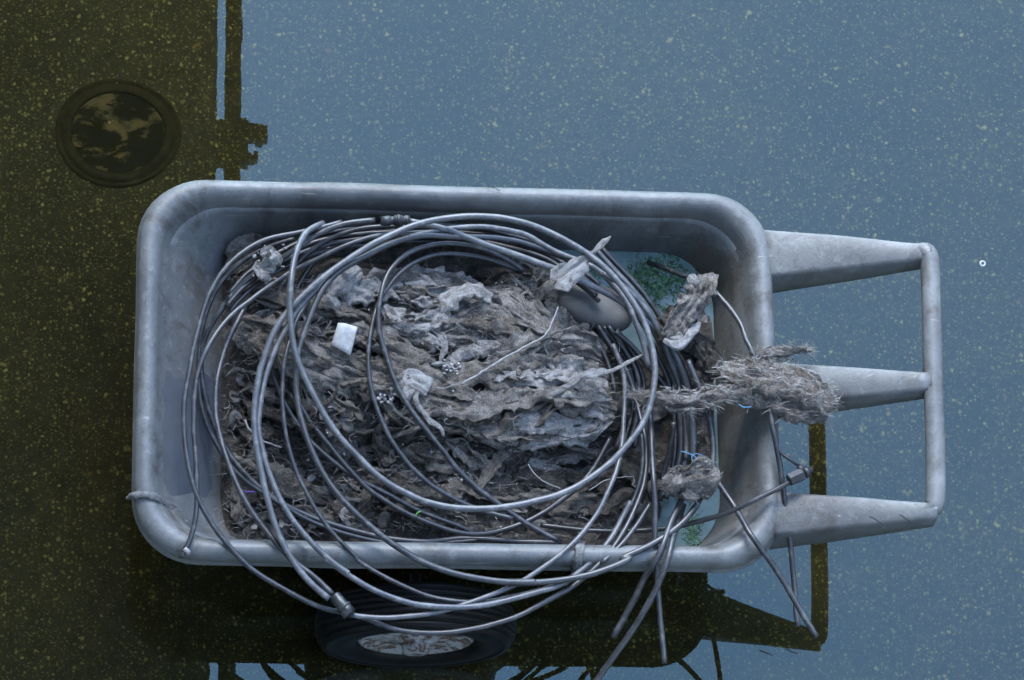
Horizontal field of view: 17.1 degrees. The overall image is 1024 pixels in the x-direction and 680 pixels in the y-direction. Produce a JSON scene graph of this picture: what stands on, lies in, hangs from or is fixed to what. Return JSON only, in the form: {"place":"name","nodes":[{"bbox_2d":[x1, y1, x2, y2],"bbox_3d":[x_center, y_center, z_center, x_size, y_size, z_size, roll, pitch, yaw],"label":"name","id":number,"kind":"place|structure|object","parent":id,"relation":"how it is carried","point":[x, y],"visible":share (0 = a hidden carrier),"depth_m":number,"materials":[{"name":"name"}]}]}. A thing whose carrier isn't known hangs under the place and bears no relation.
{"place":"outdoors","nodes":[
{"label":"outdoors","id":0,"kind":"place"},
{"bbox_2d":[0,0,1023,679],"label":"ground","id":1,"kind":"structure","parent":0,"point":[220,72],"depth_m":5.90,"materials":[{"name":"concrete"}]},
{"bbox_2d":[55,79,181,187],"bbox_3d":[-0.677,-0.355,5.870,0.220,0.010,0.205,1,72,-6],"label":"drain cover","id":2,"kind":"object","parent":1,"relation":"on","point":[122,143],"visible":1,"depth_m":5.87,"materials":[{"name":"metal"}]},
{"bbox_2d":[132,180,945,667],"bbox_3d":[0.026,0.139,5.528,1.273,0.504,0.724,1,72,-6],"label":"wheelbarrow","id":3,"kind":"object","parent":1,"relation":"on","point":[188,232],"visible":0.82,"depth_m":5.43,"materials":[{"name":"metal"}]},
{"bbox_2d":[126,491,184,511],"bbox_3d":[-0.527,0.266,5.327,0.152,0.154,0.016,7,71,-5],"label":"cord","id":4,"kind":"object","parent":3,"relation":"attached to","point":[149,495],"visible":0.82,"depth_m":5.26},
{"bbox_2d":[212,233,715,544],"bbox_3d":[-0.082,0.078,5.474,0.833,0.223,0.547,1,72,-6],"label":"debris heap","id":5,"kind":"object","parent":3,"relation":"in","point":[504,423],"visible":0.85,"depth_m":5.42,"materials":[{"name":"grey plant"}]},
{"bbox_2d":[162,372,220,497],"bbox_3d":[-0.510,0.148,5.391,0.106,0.134,0.286,1,72,-6],"label":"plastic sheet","id":6,"kind":"object","parent":5,"relation":"on","point":[176,482],"visible":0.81,"depth_m":5.37,"materials":[{"name":"plastic"}]},
{"bbox_2d":[244,419,281,447],"bbox_3d":[-0.397,0.152,5.393,0.074,0.004,0.014,37,72,6],"label":"stem","id":7,"kind":"object","parent":5,"relation":"on","point":[247,426],"visible":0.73,"depth_m":5.39,"materials":[{"name":"beige plant"}]},
{"bbox_2d":[213,307,334,595],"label":"hose","id":8,"kind":"object","parent":5,"relation":"on","point":[262,525],"visible":1,"depth_m":5.29,"materials":[{"name":"grey rubber"}]},
{"bbox_2d":[178,229,427,558],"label":"hose","id":9,"kind":"object","parent":5,"relation":"on","point":[234,312],"visible":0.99,"depth_m":5.33,"materials":[{"name":"grey rubber"}]},
{"bbox_2d":[182,547,190,554],"bbox_3d":[-0.498,0.324,5.229,0.011,0.012,0.007,39,72,6],"label":"hose ring","id":10,"kind":"object","parent":9,"relation":"attached to","point":[186,550],"visible":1,"depth_m":5.22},
{"bbox_2d":[252,245,282,281],"bbox_3d":[-0.388,-0.121,5.397,0.041,0.038,0.054,35,71,5],"label":"white fluff","id":11,"kind":"object","parent":9,"relation":"on","point":[271,256],"visible":1,"depth_m":5.40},
{"bbox_2d":[196,236,478,542],"bbox_3d":[-0.319,0.139,5.388,0.280,0.085,0.580,-31,78,-15],"label":"hose","id":12,"kind":"object","parent":5,"relation":"on","point":[228,273],"visible":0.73,"depth_m":5.39,"materials":[{"name":"grey rubber"}]},
{"bbox_2d":[331,323,356,354],"bbox_3d":[-0.265,-0.003,5.378,0.034,0.019,0.045,14,71,-2],"label":"white foam block","id":13,"kind":"object","parent":5,"relation":"on","point":[344,337],"visible":1,"depth_m":5.38,"materials":[{"name":"white plastic"}]},
{"bbox_2d":[321,265,375,311],"bbox_3d":[-0.265,-0.076,5.424,0.086,0.036,0.076,-30,78,-15],"label":"folded rag","id":14,"kind":"object","parent":5,"relation":"on","point":[350,278],"visible":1,"depth_m":5.42,"materials":[{"name":"grey fabric"}]},
{"bbox_2d":[200,217,561,543],"bbox_3d":[-0.238,0.144,5.379,0.386,0.120,0.619,-30,78,-15],"label":"hose","id":15,"kind":"object","parent":5,"relation":"on","point":[217,315],"visible":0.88,"depth_m":5.41,"materials":[{"name":"grey rubber"}]},
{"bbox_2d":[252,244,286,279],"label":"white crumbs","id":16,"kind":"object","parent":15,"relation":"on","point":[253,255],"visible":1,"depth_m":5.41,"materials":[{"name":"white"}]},
{"bbox_2d":[265,224,501,543],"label":"hose","id":17,"kind":"object","parent":5,"relation":"on","point":[318,448],"visible":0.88,"depth_m":5.40,"materials":[{"name":"grey rubber"}]},
{"bbox_2d":[376,387,396,403],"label":"white crumbs","id":18,"kind":"object","parent":5,"relation":"on","point":[382,395],"visible":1,"depth_m":5.37,"materials":[{"name":"white"}]},
{"bbox_2d":[225,229,595,300],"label":"hose","id":19,"kind":"object","parent":5,"relation":"on","point":[355,234],"visible":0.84,"depth_m":5.48,"materials":[{"name":"grey rubber"}]},
{"bbox_2d":[224,236,597,307],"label":"hose","id":20,"kind":"object","parent":5,"relation":"on","point":[239,291],"visible":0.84,"depth_m":5.47,"materials":[{"name":"grey rubber"}]},
{"bbox_2d":[227,222,600,294],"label":"hose","id":21,"kind":"object","parent":5,"relation":"on","point":[588,275],"visible":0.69,"depth_m":5.49,"materials":[{"name":"grey rubber"}]},
{"bbox_2d":[228,239,600,312],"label":"hose","id":22,"kind":"object","parent":5,"relation":"on","point":[249,290],"visible":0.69,"depth_m":5.46,"materials":[{"name":"grey rubber"}]},
{"bbox_2d":[181,220,648,635],"bbox_3d":[-0.165,0.164,5.365,0.755,0.097,0.612,20,71,0],"label":"hose","id":23,"kind":"object","parent":5,"relation":"on","point":[225,541],"visible":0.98,"depth_m":5.29,"materials":[{"name":"grey rubber"}]},
{"bbox_2d":[330,591,354,618],"bbox_3d":[-0.260,0.405,5.222,0.024,0.025,0.040,-38,80,-17],"label":"pipe joint","id":24,"kind":"object","parent":23,"relation":"on","point":[343,605],"visible":1,"depth_m":5.21,"materials":[{"name":"silver metal"}]},
{"bbox_2d":[397,368,444,436],"bbox_3d":[-0.147,0.099,5.381,0.063,0.036,0.119,-10,74,-10],"label":"pale lump","id":25,"kind":"object","parent":5,"relation":"on","point":[413,388],"visible":1,"depth_m":5.38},
{"bbox_2d":[383,282,493,333],"bbox_3d":[-0.113,-0.050,5.425,0.179,0.042,0.066,-14,74,-11],"label":"pale rag","id":26,"kind":"object","parent":5,"relation":"on","point":[450,299],"visible":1,"depth_m":5.42,"materials":[{"name":"grey fabric"}]},
{"bbox_2d":[366,251,519,520],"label":"hose","id":27,"kind":"object","parent":5,"relation":"on","point":[400,453],"visible":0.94,"depth_m":5.37,"materials":[{"name":"grey rubber"}]},
{"bbox_2d":[288,230,612,536],"bbox_3d":[-0.098,0.066,5.434,0.524,0.055,0.498,1,72,-6],"label":"hose","id":28,"kind":"object","parent":5,"relation":"on","point":[368,488],"visible":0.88,"depth_m":5.38,"materials":[{"name":"grey rubber"}]},
{"bbox_2d":[442,359,460,374],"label":"white crumbs","id":29,"kind":"object","parent":5,"relation":"on","point":[450,365],"visible":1,"depth_m":5.40,"materials":[{"name":"white"}]},
{"bbox_2d":[257,224,650,609],"bbox_3d":[-0.090,0.118,5.362,0.627,0.069,0.640,1,72,-6],"label":"hose","id":30,"kind":"object","parent":5,"relation":"on","point":[333,563],"visible":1,"depth_m":5.30,"materials":[{"name":"grey rubber"}]},
{"bbox_2d":[251,213,657,600],"bbox_3d":[-0.088,0.101,5.341,0.640,0.061,0.636,1,72,-6],"label":"hose","id":31,"kind":"object","parent":5,"relation":"on","point":[288,313],"visible":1,"depth_m":5.32,"materials":[{"name":"grey rubber"}]},
{"bbox_2d":[280,301,644,603],"bbox_3d":[-0.114,0.212,5.337,0.605,0.052,0.390,21,71,0],"label":"hose","id":32,"kind":"object","parent":5,"relation":"on","point":[342,543],"visible":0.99,"depth_m":5.29,"materials":[{"name":"grey rubber"}]},
{"bbox_2d":[376,241,559,542],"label":"hose","id":33,"kind":"object","parent":5,"relation":"on","point":[441,448],"visible":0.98,"depth_m":5.37,"materials":[{"name":"grey rubber"}]},
{"bbox_2d":[349,343,626,619],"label":"hose","id":34,"kind":"object","parent":5,"relation":"on","point":[570,545],"visible":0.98,"depth_m":5.30,"materials":[{"name":"grey rubber"}]},
{"bbox_2d":[453,240,539,271],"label":"hose","id":35,"kind":"object","parent":5,"relation":"on","point":[525,264],"visible":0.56,"depth_m":5.50,"materials":[{"name":"grey rubber"}]},
{"bbox_2d":[293,232,715,585],"bbox_3d":[-0.009,0.106,5.363,0.672,0.055,0.583,1,72,-6],"label":"hose","id":36,"kind":"object","parent":5,"relation":"on","point":[626,558],"visible":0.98,"depth_m":5.31,"materials":[{"name":"grey rubber"}]},
{"bbox_2d":[658,455,722,504],"bbox_3d":[0.282,0.220,5.353,0.102,0.059,0.076,1,72,-6],"label":"fibre clump","id":37,"kind":"object","parent":36,"relation":"on","point":[696,479],"visible":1,"depth_m":5.34,"materials":[{"name":"grey fabric"}]},
{"bbox_2d":[460,307,558,385],"bbox_3d":[0.004,0.017,5.407,0.204,0.018,0.027,-38,80,-16],"label":"twig","id":38,"kind":"object","parent":5,"relation":"on","point":[499,361],"visible":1,"depth_m":5.40,"materials":[{"name":"grey wood"}]},
{"bbox_2d":[528,464,560,488],"bbox_3d":[0.049,0.218,5.388,0.065,0.003,0.010,37,72,6],"label":"straw","id":39,"kind":"object","parent":5,"relation":"on","point":[541,479],"visible":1,"depth_m":5.39,"materials":[{"name":"beige plant"}]},
{"bbox_2d":[410,218,696,458],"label":"hose","id":40,"kind":"object","parent":5,"relation":"on","point":[583,282],"visible":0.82,"depth_m":5.45,"materials":[{"name":"grey rubber"}]},
{"bbox_2d":[380,214,409,226],"bbox_3d":[-0.186,-0.191,5.435,0.048,0.020,0.021,1,72,-6],"label":"barbed joint","id":41,"kind":"object","parent":40,"relation":"attached to","point":[398,220],"visible":1,"depth_m":5.43,"materials":[{"name":"grey metal"}]},
{"bbox_2d":[543,236,610,298],"bbox_3d":[0.103,-0.119,5.453,0.134,0.052,0.048,-42,81,-17],"label":"white scrap","id":42,"kind":"object","parent":5,"relation":"on","point":[565,277],"visible":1,"depth_m":5.44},
{"bbox_2d":[559,284,631,330],"bbox_3d":[0.133,-0.053,5.533,0.127,0.051,0.084,1,72,-6],"label":"stone","id":43,"kind":"object","parent":5,"relation":"on","point":[580,305],"visible":0.65,"depth_m":5.51,"materials":[{"name":"grey stone"}]},
{"bbox_2d":[550,354,643,396],"bbox_3d":[0.130,0.055,5.411,0.166,0.036,0.019,-19,75,-13],"label":"white string","id":44,"kind":"object","parent":5,"relation":"on","point":[593,373],"visible":1,"depth_m":5.41,"materials":[{"name":"white fabric"}]},
{"bbox_2d":[591,330,617,392],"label":"hose","id":45,"kind":"object","parent":5,"relation":"on","point":[609,366],"visible":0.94,"depth_m":5.48,"materials":[{"name":"grey rubber"}]},
{"bbox_2d":[589,476,634,490],"bbox_3d":[0.161,0.228,5.431,0.081,0.003,0.021,-3,72,-8],"label":"straw","id":46,"kind":"object","parent":5,"relation":"on","point":[609,479],"visible":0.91,"depth_m":5.43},
{"bbox_2d":[596,325,628,448],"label":"hose","id":47,"kind":"object","parent":5,"relation":"on","point":[608,343],"visible":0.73,"depth_m":5.49,"materials":[{"name":"grey rubber"}]},
{"bbox_2d":[604,331,630,392],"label":"hose","id":48,"kind":"object","parent":5,"relation":"on","point":[628,387],"visible":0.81,"depth_m":5.49,"materials":[{"name":"grey rubber"}]},
{"bbox_2d":[602,325,635,441],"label":"hose","id":49,"kind":"object","parent":5,"relation":"on","point":[632,405],"visible":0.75,"depth_m":5.51,"materials":[{"name":"grey rubber"}]},
{"bbox_2d":[606,325,640,448],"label":"hose","id":50,"kind":"object","parent":5,"relation":"on","point":[610,329],"visible":0.77,"depth_m":5.50,"materials":[{"name":"grey rubber"}]},
{"bbox_2d":[581,254,677,500],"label":"hose","id":51,"kind":"object","parent":5,"relation":"on","point":[674,416],"visible":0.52,"depth_m":5.50,"materials":[{"name":"grey rubber"}]},
{"bbox_2d":[615,329,645,447],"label":"hose","id":52,"kind":"object","parent":5,"relation":"on","point":[642,377],"visible":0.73,"depth_m":5.52,"materials":[{"name":"grey rubber"}]},
{"bbox_2d":[590,250,683,499],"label":"hose","id":53,"kind":"object","parent":5,"relation":"on","point":[680,428],"visible":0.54,"depth_m":5.49,"materials":[{"name":"grey rubber"}]},
{"bbox_2d":[613,329,666,388],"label":"hose","id":54,"kind":"object","parent":5,"relation":"on","point":[631,346],"visible":0.69,"depth_m":5.49,"materials":[{"name":"grey rubber"}]},
{"bbox_2d":[596,250,689,496],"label":"hose","id":55,"kind":"object","parent":5,"relation":"on","point":[606,261],"visible":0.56,"depth_m":5.51,"materials":[{"name":"grey rubber"}]},
{"bbox_2d":[601,271,688,459],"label":"hose","id":56,"kind":"object","parent":5,"relation":"on","point":[654,321],"visible":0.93,"depth_m":5.47,"materials":[{"name":"grey rubber"}]},
{"bbox_2d":[600,247,696,463],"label":"hose","id":57,"kind":"object","parent":5,"relation":"on","point":[627,275],"visible":0.54,"depth_m":5.54,"materials":[{"name":"grey rubber"}]},
{"bbox_2d":[540,480,789,533],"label":"hose","id":58,"kind":"object","parent":5,"relation":"on","point":[692,522],"visible":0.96,"depth_m":5.37,"materials":[{"name":"grey rubber"}]},
{"bbox_2d":[779,451,813,485],"bbox_3d":[0.445,0.195,5.367,0.043,0.021,0.056,-23,76,-13],"label":"hex fitting","id":59,"kind":"object","parent":58,"relation":"attached to","point":[800,473],"visible":1,"depth_m":5.36,"materials":[{"name":"silver metal"}]},
{"bbox_2d":[659,422,675,479],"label":"hose","id":60,"kind":"object","parent":5,"relation":"on","point":[669,450],"visible":0.96,"depth_m":5.47,"materials":[{"name":"black rubber"}]},
{"bbox_2d":[565,538,585,586],"bbox_3d":[0.099,0.349,5.359,0.019,0.123,0.065,7,71,-5],"label":"cloth strap","id":61,"kind":"object","parent":3,"relation":"hanging from","point":[579,545],"visible":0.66,"depth_m":5.30,"materials":[{"name":"white fabric"}]},
{"bbox_2d":[600,502,651,564],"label":"hose","id":62,"kind":"object","parent":3,"relation":"in","point":[624,540],"visible":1,"depth_m":5.34,"materials":[{"name":"grey rubber"}]},
{"bbox_2d":[593,503,685,679],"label":"hose","id":63,"kind":"object","parent":3,"relation":"in","point":[637,621],"visible":1,"depth_m":5.30,"materials":[{"name":"grey rubber"}]},
{"bbox_2d":[560,250,719,545],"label":"puddle","id":64,"kind":"object","parent":3,"relation":"in","point":[710,506],"visible":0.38,"depth_m":5.59,"materials":[{"name":"liquid"}]},
{"bbox_2d":[589,252,707,545],"bbox_3d":[0.213,0.108,5.556,0.230,0.002,0.536,1,72,-6],"label":"algae","id":65,"kind":"object","parent":64,"relation":"on","point":[653,272],"visible":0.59,"depth_m":5.62,"materials":[{"name":"green plant"}]},
{"bbox_2d":[610,498,683,638],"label":"hose","id":66,"kind":"object","parent":3,"relation":"in","point":[648,571],"visible":1,"depth_m":5.32,"materials":[{"name":"grey rubber"}]},
{"bbox_2d":[648,412,666,663],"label":"hose","id":67,"kind":"object","parent":3,"relation":"on","point":[655,535],"visible":0.96,"depth_m":5.33,"materials":[{"name":"grey rubber"}]},
{"bbox_2d":[646,260,800,626],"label":"hose","id":68,"kind":"object","parent":3,"relation":"on","point":[729,307],"visible":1,"depth_m":5.37,"materials":[{"name":"grey rubber"}]},
{"bbox_2d":[656,272,718,350],"bbox_3d":[0.285,-0.046,5.471,0.074,0.066,0.145,38,72,6],"label":"torn mat","id":69,"kind":"object","parent":68,"relation":"on","point":[682,319],"visible":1,"depth_m":5.45,"materials":[{"name":"grey fabric"}]},
{"bbox_2d":[679,332,720,382],"bbox_3d":[0.308,0.027,5.497,0.055,0.055,0.084,-27,77,-14],"label":"wet rag","id":70,"kind":"object","parent":69,"relation":"hanging from","point":[702,353],"visible":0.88,"depth_m":5.49,"materials":[{"name":"grey fabric"}]},
{"bbox_2d":[618,339,843,431],"bbox_3d":[0.347,0.071,5.391,0.360,0.104,0.152,1,72,-6],"label":"fibre clump","id":71,"kind":"object","parent":3,"relation":"on","point":[794,394],"visible":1,"depth_m":5.38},
{"bbox_2d":[718,482,818,638],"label":"hose","id":72,"kind":"object","parent":3,"relation":"in","point":[771,563],"visible":1,"depth_m":5.32,"materials":[{"name":"grey rubber"}]}
]}

